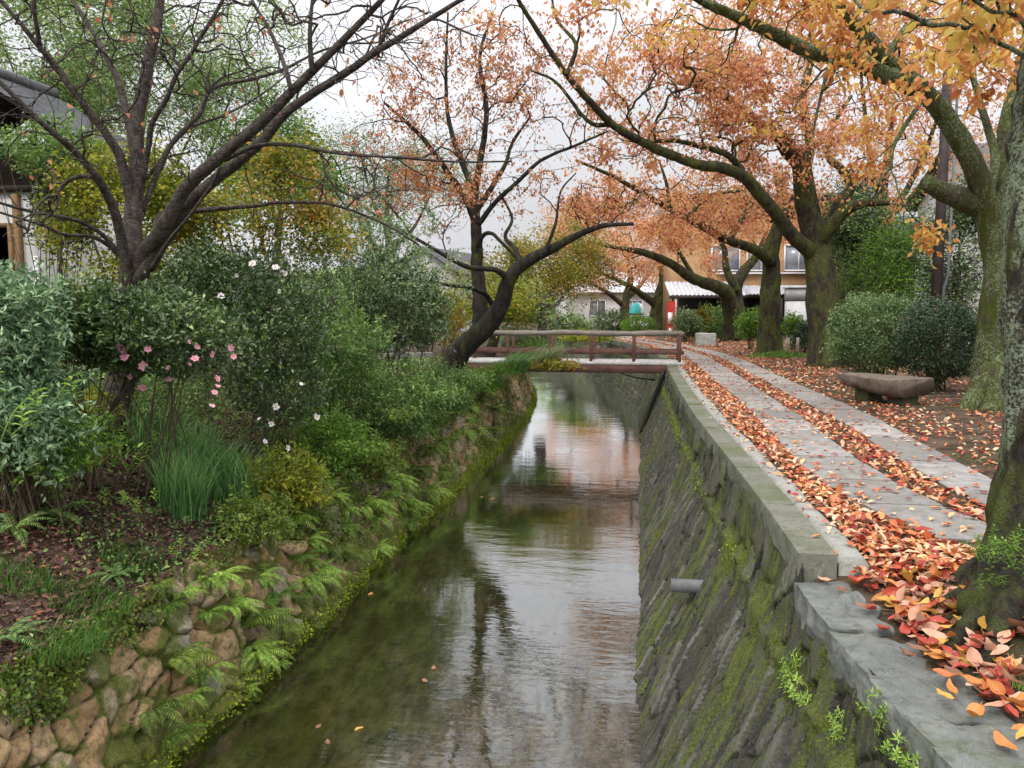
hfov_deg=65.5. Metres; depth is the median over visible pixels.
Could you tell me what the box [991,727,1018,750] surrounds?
fallen leaf
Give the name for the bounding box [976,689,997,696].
fallen leaf
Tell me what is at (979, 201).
cherry tree
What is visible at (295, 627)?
fern
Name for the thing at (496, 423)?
fern
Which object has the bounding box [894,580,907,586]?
fallen leaf
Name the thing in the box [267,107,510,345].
twiggy tree
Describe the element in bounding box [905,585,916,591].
fallen leaf
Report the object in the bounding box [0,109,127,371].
shrub
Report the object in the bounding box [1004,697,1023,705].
fallen leaf
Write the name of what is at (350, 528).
fern
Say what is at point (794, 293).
white shed
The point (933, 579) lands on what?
fallen leaf
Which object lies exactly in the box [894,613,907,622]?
fallen leaf
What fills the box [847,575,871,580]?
fallen leaf
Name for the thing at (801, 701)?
wall weed
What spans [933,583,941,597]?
fallen leaf
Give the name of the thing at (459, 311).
shrub
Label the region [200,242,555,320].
wood
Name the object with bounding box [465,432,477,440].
fern
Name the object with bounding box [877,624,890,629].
fallen leaf
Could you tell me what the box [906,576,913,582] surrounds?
fallen leaf
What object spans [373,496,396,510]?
fern
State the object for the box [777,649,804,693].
wall weed
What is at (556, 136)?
sky
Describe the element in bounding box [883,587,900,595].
fallen leaf
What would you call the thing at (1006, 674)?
fallen leaf
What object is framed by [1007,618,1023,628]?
fallen leaf
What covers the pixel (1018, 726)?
fallen leaf
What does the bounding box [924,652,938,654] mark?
fallen leaf
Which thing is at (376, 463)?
trailing plant
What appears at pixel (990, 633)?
fallen leaf
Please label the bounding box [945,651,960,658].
fallen leaf
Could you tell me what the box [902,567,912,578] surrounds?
fallen leaf
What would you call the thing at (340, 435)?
bank shrub
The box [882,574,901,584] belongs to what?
fallen leaf
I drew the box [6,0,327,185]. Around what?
broadleaf tree
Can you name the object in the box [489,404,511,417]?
fern
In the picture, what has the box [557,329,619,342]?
shrub
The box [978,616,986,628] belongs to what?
fallen leaf
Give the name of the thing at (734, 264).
window
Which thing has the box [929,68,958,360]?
utility pole
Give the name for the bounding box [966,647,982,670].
fallen leaf
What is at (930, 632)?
fallen leaf
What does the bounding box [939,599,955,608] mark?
fallen leaf
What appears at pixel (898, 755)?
wall weed
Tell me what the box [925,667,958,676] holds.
fallen leaf
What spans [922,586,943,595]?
fallen leaf
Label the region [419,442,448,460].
fern
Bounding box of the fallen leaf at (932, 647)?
[924,644,937,648]
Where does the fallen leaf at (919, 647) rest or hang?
on the ground at (954, 442)
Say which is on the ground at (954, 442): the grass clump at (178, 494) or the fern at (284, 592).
the grass clump at (178, 494)
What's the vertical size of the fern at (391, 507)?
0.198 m
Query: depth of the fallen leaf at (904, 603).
4.54 m
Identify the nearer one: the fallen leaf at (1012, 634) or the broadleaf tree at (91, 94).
the fallen leaf at (1012, 634)
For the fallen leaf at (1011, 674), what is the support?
on the ground at (954, 442)
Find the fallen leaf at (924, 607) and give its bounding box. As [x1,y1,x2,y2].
[908,604,934,610]
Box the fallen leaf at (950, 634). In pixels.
[945,631,955,636]
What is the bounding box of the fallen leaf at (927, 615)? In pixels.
[925,612,945,624]
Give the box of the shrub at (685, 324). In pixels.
[667,305,707,341]
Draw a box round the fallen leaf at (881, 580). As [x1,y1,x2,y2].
[871,575,886,583]
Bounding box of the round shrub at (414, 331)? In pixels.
[328,256,455,403]
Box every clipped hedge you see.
[819,288,931,374]
[888,291,977,391]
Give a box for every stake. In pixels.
[786,338,789,352]
[796,338,798,354]
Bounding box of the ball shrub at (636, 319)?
[619,312,656,330]
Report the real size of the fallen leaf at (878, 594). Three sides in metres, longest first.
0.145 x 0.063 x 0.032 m
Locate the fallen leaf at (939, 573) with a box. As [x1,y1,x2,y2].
[929,571,941,577]
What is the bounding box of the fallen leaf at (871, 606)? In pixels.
[866,602,876,609]
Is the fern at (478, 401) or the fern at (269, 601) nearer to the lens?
the fern at (269, 601)
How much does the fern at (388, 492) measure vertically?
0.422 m
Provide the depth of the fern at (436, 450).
14.53 m
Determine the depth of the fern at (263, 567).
8.27 m
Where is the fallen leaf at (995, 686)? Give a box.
[986,678,1007,698]
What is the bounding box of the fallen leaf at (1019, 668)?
[1000,664,1023,672]
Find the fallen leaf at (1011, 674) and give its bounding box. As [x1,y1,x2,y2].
[1004,667,1015,677]
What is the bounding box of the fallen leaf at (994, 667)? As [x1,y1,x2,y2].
[974,661,995,669]
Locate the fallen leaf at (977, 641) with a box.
[969,638,984,643]
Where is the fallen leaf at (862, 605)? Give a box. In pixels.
[855,602,878,609]
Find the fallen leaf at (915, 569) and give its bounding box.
[909,566,917,573]
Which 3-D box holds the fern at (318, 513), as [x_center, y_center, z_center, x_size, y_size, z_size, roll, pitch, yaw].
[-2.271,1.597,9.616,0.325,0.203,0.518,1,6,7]
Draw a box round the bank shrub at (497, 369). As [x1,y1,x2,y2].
[461,360,522,395]
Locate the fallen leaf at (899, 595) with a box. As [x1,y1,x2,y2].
[895,585,905,601]
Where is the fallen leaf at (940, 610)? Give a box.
[935,606,943,615]
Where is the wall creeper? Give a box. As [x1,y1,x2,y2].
[0,357,536,731]
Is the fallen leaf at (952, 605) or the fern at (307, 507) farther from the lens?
the fern at (307, 507)
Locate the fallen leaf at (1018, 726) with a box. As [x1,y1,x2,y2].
[1011,723,1023,729]
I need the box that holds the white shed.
[783,287,807,337]
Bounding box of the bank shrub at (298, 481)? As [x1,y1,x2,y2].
[228,440,336,513]
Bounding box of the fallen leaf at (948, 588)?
[941,586,956,596]
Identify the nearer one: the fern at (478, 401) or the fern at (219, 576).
the fern at (219, 576)
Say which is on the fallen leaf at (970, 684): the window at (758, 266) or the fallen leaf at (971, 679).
the fallen leaf at (971, 679)
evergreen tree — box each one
[187,69,364,360]
[800,151,917,349]
[834,177,961,349]
[890,168,982,362]
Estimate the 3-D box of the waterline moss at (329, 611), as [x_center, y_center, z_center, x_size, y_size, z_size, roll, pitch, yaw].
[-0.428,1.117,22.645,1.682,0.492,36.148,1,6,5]
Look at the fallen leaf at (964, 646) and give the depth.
3.90 m
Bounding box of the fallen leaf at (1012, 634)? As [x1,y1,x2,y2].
[1006,629,1014,638]
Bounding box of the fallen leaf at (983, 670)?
[973,666,996,679]
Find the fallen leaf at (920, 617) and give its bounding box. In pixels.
[916,613,933,628]
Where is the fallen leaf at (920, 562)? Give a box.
[910,559,925,570]
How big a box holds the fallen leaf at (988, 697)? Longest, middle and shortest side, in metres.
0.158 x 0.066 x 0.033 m
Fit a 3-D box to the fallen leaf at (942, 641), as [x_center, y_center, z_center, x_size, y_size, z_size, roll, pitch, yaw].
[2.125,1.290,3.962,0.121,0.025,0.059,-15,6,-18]
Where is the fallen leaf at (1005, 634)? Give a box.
[997,630,1011,643]
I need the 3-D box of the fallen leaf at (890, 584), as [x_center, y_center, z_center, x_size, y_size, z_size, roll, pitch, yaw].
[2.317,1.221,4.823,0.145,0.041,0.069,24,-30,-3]
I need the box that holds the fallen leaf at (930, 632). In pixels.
[922,628,947,638]
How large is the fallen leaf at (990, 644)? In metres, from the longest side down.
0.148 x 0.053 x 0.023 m
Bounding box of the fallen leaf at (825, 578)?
[818,576,832,580]
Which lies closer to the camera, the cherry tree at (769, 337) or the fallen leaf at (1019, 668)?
the fallen leaf at (1019, 668)
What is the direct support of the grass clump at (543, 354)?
on the ground at (954, 442)
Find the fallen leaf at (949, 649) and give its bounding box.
[940,644,952,653]
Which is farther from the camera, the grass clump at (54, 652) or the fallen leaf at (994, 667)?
the grass clump at (54, 652)
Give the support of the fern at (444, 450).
attached to the rubble wall at (99, 725)
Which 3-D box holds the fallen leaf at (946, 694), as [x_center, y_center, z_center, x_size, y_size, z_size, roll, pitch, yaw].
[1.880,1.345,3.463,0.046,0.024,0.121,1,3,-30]
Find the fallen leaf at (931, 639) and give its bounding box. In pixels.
[928,635,939,645]
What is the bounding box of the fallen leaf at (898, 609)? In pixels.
[895,605,908,613]
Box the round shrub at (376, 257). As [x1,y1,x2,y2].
[265,186,473,405]
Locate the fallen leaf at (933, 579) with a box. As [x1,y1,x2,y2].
[928,574,937,586]
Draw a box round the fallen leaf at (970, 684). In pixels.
[965,682,979,685]
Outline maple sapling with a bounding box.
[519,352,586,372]
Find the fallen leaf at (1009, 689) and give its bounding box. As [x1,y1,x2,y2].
[1002,677,1014,697]
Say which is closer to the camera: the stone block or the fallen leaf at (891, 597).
the fallen leaf at (891, 597)
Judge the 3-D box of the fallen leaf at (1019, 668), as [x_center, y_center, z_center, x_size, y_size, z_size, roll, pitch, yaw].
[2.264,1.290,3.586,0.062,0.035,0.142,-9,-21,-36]
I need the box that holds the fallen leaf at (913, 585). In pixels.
[899,583,923,590]
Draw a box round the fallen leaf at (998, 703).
[984,700,1008,706]
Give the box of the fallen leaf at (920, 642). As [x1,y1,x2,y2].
[918,637,927,644]
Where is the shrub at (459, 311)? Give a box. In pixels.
[434,288,469,354]
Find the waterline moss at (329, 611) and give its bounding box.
[132,383,537,767]
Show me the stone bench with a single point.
(902, 390)
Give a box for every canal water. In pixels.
[183,523,635,767]
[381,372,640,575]
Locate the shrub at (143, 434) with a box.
[116,395,233,462]
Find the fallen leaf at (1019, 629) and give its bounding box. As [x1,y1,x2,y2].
[1016,626,1023,632]
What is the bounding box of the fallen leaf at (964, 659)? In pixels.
[956,647,975,667]
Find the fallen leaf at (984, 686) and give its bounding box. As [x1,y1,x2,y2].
[981,681,1000,698]
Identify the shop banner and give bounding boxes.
[667,301,675,336]
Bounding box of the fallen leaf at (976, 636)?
[970,631,982,647]
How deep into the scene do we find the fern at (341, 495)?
10.29 m
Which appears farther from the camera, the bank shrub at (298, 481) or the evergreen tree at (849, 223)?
the evergreen tree at (849, 223)
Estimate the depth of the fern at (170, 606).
6.76 m
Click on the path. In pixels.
(888, 502)
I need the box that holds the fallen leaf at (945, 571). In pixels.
[942,569,949,579]
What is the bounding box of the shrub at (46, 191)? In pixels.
[13,145,107,387]
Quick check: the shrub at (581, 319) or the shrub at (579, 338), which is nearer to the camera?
the shrub at (579, 338)
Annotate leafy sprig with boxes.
[0,371,84,436]
[23,456,96,488]
[92,435,125,465]
[100,488,157,512]
[109,432,171,470]
[131,429,184,452]
[168,536,211,561]
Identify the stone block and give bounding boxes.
[694,333,715,345]
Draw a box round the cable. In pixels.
[621,373,655,380]
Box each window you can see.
[0,223,15,294]
[589,300,605,316]
[629,300,642,316]
[711,245,740,270]
[746,253,762,270]
[783,244,804,270]
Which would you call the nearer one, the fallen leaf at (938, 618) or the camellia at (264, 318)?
the fallen leaf at (938, 618)
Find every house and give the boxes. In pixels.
[0,68,202,387]
[395,246,499,330]
[552,270,657,326]
[657,193,851,336]
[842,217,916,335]
[906,143,989,346]
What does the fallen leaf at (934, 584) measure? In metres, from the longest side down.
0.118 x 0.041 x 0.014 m
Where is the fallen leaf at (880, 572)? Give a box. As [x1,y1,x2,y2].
[870,570,892,578]
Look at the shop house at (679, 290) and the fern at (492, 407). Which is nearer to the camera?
the fern at (492, 407)
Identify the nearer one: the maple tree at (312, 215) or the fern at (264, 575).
the fern at (264, 575)
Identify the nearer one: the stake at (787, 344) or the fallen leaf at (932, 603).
the fallen leaf at (932, 603)
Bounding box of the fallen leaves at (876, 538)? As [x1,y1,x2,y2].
[610,335,1007,655]
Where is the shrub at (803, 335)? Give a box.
[788,320,808,352]
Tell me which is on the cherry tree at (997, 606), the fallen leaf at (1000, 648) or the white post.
the fallen leaf at (1000, 648)
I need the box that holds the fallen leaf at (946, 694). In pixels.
[935,687,956,698]
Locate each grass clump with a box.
[0,546,67,599]
[15,611,135,666]
[45,569,147,627]
[94,536,168,582]
[123,435,237,523]
[148,418,289,512]
[493,349,548,389]
[530,344,571,369]
[996,673,1023,690]
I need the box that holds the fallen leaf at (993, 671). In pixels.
[988,668,1009,681]
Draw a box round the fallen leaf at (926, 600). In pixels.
[917,597,929,603]
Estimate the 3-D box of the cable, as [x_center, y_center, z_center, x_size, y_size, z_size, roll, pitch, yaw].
[3.623,-0.300,23.014,1.237,0.346,0.180,4,7,37]
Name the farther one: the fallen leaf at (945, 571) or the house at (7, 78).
the house at (7, 78)
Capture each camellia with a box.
[33,264,155,497]
[58,270,258,505]
[147,221,276,420]
[205,235,343,468]
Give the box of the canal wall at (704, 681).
[499,326,1023,767]
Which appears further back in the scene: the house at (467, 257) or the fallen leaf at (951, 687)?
the house at (467, 257)
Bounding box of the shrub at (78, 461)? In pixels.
[0,406,143,532]
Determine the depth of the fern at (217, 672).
6.74 m
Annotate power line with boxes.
[360,101,901,154]
[411,80,940,187]
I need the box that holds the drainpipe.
[639,371,665,433]
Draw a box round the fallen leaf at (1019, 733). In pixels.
[1015,727,1023,738]
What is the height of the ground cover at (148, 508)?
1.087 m
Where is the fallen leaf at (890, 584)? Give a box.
[888,581,896,586]
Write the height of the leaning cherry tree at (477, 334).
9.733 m
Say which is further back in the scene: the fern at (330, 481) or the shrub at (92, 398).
the fern at (330, 481)
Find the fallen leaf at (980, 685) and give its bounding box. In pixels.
[978,678,986,688]
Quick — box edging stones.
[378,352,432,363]
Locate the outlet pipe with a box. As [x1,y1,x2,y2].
[671,578,703,592]
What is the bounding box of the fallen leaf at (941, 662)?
[936,653,955,666]
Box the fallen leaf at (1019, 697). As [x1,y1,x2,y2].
[1014,692,1023,713]
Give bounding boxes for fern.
[0,512,57,546]
[0,616,48,651]
[2,471,53,491]
[27,501,98,526]
[81,562,140,590]
[138,694,200,739]
[152,578,181,598]
[157,592,199,624]
[161,723,205,754]
[166,641,226,682]
[173,580,209,601]
[179,687,219,715]
[183,672,204,690]
[193,605,240,625]
[193,662,239,693]
[198,571,233,593]
[205,514,247,532]
[211,566,254,596]
[229,588,263,622]
[239,641,295,676]
[240,607,304,636]
[244,633,276,655]
[245,530,266,550]
[246,683,262,698]
[259,564,270,570]
[259,567,286,591]
[261,580,280,588]
[264,591,278,609]
[268,585,305,606]
[276,656,291,672]
[283,622,306,640]
[285,509,320,537]
[290,569,340,603]
[291,590,314,607]
[293,549,328,568]
[301,501,314,513]
[304,554,328,572]
[304,586,319,604]
[308,531,332,553]
[311,507,335,522]
[314,558,348,590]
[319,543,363,567]
[323,472,343,494]
[327,487,352,510]
[329,542,360,566]
[341,516,359,542]
[343,502,363,516]
[346,549,372,566]
[350,528,371,536]
[360,490,396,522]
[368,474,396,488]
[369,512,402,535]
[372,538,400,557]
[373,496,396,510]
[381,503,400,518]
[382,489,408,504]
[383,466,420,495]
[394,478,418,496]
[397,508,413,516]
[399,492,421,514]
[406,516,419,532]
[407,465,440,481]
[407,498,436,516]
[415,487,439,501]
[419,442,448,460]
[427,445,448,456]
[429,481,458,504]
[436,466,462,476]
[438,443,451,458]
[438,475,449,481]
[440,436,455,442]
[452,424,479,442]
[465,417,476,425]
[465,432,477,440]
[470,418,483,425]
[476,397,487,408]
[477,427,489,437]
[482,437,500,449]
[487,405,509,415]
[487,426,509,437]
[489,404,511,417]
[491,421,503,427]
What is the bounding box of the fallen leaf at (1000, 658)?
[991,656,1003,662]
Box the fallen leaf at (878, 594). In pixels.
[871,590,883,600]
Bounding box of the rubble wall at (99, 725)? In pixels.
[0,373,534,767]
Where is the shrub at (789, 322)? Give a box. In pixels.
[781,309,806,349]
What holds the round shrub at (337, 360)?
on the ground at (954, 442)
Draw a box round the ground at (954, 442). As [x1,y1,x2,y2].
[0,316,1023,723]
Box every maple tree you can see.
[12,125,278,292]
[105,113,371,400]
[403,248,557,357]
[455,202,636,344]
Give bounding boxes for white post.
[33,256,41,283]
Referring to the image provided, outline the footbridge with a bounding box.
[462,330,684,373]
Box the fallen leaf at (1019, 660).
[1012,657,1022,663]
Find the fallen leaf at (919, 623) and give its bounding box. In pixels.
[917,618,929,625]
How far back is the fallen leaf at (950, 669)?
3.70 m
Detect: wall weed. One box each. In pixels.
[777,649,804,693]
[782,646,801,664]
[785,671,811,706]
[826,705,844,741]
[826,728,846,743]
[855,683,886,722]
[873,714,894,755]
[880,730,921,767]
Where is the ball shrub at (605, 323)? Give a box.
[591,308,630,330]
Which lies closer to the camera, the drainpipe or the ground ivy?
the drainpipe
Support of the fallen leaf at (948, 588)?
on the ground at (954, 442)
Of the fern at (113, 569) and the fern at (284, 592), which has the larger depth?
the fern at (284, 592)
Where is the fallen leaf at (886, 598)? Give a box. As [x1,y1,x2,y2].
[874,595,890,603]
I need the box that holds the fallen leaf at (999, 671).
[996,658,1013,677]
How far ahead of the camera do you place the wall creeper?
6.45 m
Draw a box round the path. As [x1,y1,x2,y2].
[612,336,991,541]
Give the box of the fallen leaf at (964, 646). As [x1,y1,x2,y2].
[958,645,979,652]
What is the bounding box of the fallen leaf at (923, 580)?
[918,576,929,583]
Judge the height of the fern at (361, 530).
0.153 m
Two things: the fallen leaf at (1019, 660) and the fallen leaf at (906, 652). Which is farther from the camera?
the fallen leaf at (906, 652)
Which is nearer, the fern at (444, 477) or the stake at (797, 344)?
the fern at (444, 477)
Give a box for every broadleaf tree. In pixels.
[0,0,211,146]
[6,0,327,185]
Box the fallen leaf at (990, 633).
[982,631,993,636]
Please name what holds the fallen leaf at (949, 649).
on the fallen leaf at (956, 652)
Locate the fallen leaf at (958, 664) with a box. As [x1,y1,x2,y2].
[952,662,969,667]
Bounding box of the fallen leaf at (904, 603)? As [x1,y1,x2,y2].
[893,599,915,607]
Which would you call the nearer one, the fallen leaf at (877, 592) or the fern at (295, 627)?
the fallen leaf at (877, 592)
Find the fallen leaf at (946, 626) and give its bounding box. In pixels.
[935,617,959,627]
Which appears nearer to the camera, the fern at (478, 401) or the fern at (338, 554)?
the fern at (338, 554)
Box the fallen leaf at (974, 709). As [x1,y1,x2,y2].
[966,701,984,716]
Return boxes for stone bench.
[839,373,933,405]
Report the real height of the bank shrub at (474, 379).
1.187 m
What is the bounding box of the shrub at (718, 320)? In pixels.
[691,301,723,337]
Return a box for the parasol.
[629,302,644,312]
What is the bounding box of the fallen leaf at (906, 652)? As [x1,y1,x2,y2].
[899,647,915,656]
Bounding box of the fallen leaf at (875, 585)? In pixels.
[871,581,877,588]
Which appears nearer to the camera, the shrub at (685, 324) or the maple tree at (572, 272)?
the maple tree at (572, 272)
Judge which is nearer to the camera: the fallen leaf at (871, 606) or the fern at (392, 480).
the fallen leaf at (871, 606)
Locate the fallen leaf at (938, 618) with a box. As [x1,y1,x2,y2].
[925,615,955,629]
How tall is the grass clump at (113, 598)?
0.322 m
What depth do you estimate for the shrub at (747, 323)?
29.88 m
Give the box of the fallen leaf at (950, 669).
[944,665,971,676]
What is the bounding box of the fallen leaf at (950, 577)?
[945,574,955,581]
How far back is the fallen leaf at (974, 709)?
3.33 m
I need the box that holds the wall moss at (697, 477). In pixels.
[661,387,737,570]
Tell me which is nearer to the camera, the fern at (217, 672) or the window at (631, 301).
the fern at (217, 672)
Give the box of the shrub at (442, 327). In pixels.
[388,282,456,351]
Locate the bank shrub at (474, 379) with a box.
[397,354,496,414]
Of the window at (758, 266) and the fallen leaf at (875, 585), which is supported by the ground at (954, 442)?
the fallen leaf at (875, 585)
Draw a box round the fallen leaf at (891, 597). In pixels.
[884,592,896,606]
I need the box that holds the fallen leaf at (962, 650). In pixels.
[954,644,968,652]
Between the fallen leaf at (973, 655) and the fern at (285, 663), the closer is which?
the fallen leaf at (973, 655)
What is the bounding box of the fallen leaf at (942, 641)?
[932,638,947,645]
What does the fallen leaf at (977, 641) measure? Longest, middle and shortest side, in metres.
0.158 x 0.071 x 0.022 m
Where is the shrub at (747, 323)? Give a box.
[733,304,758,349]
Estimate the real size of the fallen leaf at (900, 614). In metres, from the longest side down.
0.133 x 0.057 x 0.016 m
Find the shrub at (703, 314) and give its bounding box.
[694,301,714,332]
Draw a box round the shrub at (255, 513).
[208,454,305,549]
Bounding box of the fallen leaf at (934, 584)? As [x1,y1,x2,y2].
[929,581,943,586]
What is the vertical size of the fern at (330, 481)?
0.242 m
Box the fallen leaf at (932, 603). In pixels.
[928,597,938,607]
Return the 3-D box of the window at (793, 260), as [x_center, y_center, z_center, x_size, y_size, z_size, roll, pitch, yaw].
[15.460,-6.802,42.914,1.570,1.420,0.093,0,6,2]
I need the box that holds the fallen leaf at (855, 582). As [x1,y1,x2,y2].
[849,576,866,583]
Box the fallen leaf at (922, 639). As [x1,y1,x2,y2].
[916,636,927,643]
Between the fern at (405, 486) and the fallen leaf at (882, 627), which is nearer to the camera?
the fallen leaf at (882, 627)
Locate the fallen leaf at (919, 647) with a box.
[906,642,930,650]
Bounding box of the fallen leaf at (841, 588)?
[837,586,847,591]
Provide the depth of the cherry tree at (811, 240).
19.67 m
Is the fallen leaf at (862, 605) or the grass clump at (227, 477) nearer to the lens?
the fallen leaf at (862, 605)
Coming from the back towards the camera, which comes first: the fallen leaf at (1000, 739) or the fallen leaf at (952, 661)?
the fallen leaf at (952, 661)
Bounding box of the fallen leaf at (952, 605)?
[944,602,955,607]
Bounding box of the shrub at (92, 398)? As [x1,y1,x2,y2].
[47,385,126,442]
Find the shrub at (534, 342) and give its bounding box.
[496,335,563,357]
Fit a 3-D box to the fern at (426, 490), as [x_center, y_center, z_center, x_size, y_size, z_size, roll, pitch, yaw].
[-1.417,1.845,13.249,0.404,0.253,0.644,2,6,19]
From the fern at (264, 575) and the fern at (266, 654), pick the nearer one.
the fern at (266, 654)
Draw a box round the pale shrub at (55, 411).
[0,349,106,542]
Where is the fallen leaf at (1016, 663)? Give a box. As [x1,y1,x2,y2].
[1008,655,1018,665]
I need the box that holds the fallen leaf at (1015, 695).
[1007,691,1023,701]
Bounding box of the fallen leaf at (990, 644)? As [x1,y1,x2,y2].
[984,637,996,649]
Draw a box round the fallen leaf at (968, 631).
[965,627,974,637]
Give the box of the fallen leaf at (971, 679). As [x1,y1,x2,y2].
[960,674,987,685]
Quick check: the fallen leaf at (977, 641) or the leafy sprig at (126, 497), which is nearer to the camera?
the fallen leaf at (977, 641)
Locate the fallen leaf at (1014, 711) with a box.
[1003,702,1018,717]
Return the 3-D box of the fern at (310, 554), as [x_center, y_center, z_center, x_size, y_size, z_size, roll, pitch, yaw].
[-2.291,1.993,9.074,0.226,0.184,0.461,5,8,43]
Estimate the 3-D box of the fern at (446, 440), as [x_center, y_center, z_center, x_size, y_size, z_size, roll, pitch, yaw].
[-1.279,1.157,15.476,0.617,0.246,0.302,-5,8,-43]
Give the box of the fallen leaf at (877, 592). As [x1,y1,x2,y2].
[869,589,883,593]
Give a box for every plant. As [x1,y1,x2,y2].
[327,401,422,478]
[387,381,467,430]
[960,540,1018,568]
[971,533,994,549]
[973,573,1008,590]
[985,544,1023,578]
[988,524,1023,556]
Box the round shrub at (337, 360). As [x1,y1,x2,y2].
[272,295,399,439]
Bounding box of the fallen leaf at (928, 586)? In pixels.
[921,583,930,594]
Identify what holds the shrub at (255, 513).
on the ground at (954, 442)
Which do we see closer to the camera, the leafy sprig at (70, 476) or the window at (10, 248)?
the leafy sprig at (70, 476)
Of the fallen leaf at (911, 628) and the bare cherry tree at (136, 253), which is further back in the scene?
the bare cherry tree at (136, 253)
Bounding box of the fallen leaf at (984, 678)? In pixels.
[978,670,1010,684]
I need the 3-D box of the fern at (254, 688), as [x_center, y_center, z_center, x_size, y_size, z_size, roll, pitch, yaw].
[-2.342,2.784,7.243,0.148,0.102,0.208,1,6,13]
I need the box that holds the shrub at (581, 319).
[548,308,596,330]
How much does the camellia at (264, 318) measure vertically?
3.151 m
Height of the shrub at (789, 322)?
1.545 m
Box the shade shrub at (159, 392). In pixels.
[45,359,233,430]
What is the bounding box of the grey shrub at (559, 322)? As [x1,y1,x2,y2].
[514,279,591,343]
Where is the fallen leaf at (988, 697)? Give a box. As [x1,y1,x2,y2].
[973,686,1000,699]
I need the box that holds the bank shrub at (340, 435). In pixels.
[261,402,392,483]
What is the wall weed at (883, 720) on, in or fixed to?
attached to the canal wall at (704, 681)
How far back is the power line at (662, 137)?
28.17 m
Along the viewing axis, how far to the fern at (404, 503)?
12.57 m
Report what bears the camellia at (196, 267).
on the ground at (954, 442)
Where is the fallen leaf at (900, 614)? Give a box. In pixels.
[887,612,905,619]
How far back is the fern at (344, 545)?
9.57 m
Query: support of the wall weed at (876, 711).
attached to the canal wall at (704, 681)
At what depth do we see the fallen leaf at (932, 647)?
3.94 m
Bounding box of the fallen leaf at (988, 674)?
[983,671,993,677]
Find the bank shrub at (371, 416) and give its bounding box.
[295,349,470,449]
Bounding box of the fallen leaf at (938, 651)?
[930,649,953,657]
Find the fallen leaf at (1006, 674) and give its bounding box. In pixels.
[1002,667,1022,683]
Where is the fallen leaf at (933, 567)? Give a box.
[929,564,937,572]
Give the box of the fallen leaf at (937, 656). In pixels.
[928,654,943,658]
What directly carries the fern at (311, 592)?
attached to the rubble wall at (99, 725)
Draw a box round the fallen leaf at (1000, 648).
[990,644,1013,654]
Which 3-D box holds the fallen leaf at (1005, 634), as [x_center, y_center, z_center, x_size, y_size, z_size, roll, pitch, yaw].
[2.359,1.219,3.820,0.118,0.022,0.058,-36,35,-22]
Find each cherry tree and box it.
[0,0,511,450]
[303,0,660,383]
[453,0,923,367]
[534,211,658,323]
[536,179,663,329]
[538,189,799,341]
[562,143,841,356]
[593,0,1023,411]
[726,0,1021,348]
[852,0,1023,687]
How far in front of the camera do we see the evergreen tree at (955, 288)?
21.22 m
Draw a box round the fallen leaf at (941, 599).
[935,597,945,602]
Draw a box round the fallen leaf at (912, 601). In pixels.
[907,596,921,604]
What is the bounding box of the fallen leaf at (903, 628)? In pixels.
[899,622,910,633]
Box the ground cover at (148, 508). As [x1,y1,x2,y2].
[0,354,495,664]
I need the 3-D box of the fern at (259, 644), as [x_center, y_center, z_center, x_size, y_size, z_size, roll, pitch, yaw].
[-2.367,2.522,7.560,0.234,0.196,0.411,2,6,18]
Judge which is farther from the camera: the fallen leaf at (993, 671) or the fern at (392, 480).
the fern at (392, 480)
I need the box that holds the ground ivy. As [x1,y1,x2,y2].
[745,349,806,357]
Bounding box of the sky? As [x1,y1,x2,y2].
[0,0,1021,327]
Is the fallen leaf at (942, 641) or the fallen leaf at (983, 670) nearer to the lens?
the fallen leaf at (983, 670)
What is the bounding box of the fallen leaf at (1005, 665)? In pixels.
[1001,660,1015,668]
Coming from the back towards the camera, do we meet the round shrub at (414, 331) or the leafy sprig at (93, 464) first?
the round shrub at (414, 331)
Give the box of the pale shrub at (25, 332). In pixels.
[0,258,83,528]
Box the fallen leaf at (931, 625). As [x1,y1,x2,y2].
[917,622,942,630]
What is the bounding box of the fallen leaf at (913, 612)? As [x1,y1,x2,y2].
[908,604,920,622]
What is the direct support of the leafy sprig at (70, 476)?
attached to the pale shrub at (55, 411)
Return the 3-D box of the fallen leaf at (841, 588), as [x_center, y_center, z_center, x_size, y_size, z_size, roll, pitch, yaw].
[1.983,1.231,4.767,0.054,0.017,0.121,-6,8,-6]
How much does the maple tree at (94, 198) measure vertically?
4.334 m
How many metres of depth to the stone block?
33.19 m
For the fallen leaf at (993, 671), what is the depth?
3.64 m
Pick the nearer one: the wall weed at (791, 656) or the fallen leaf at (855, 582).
the wall weed at (791, 656)
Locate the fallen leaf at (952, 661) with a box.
[941,649,958,665]
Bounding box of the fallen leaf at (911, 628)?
[901,622,917,632]
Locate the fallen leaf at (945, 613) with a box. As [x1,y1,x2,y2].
[936,610,956,614]
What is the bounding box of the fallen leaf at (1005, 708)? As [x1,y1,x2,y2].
[1000,696,1015,717]
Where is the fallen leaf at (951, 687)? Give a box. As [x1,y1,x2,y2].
[946,678,957,695]
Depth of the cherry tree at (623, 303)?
57.45 m
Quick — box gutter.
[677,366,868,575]
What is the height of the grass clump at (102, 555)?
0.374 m

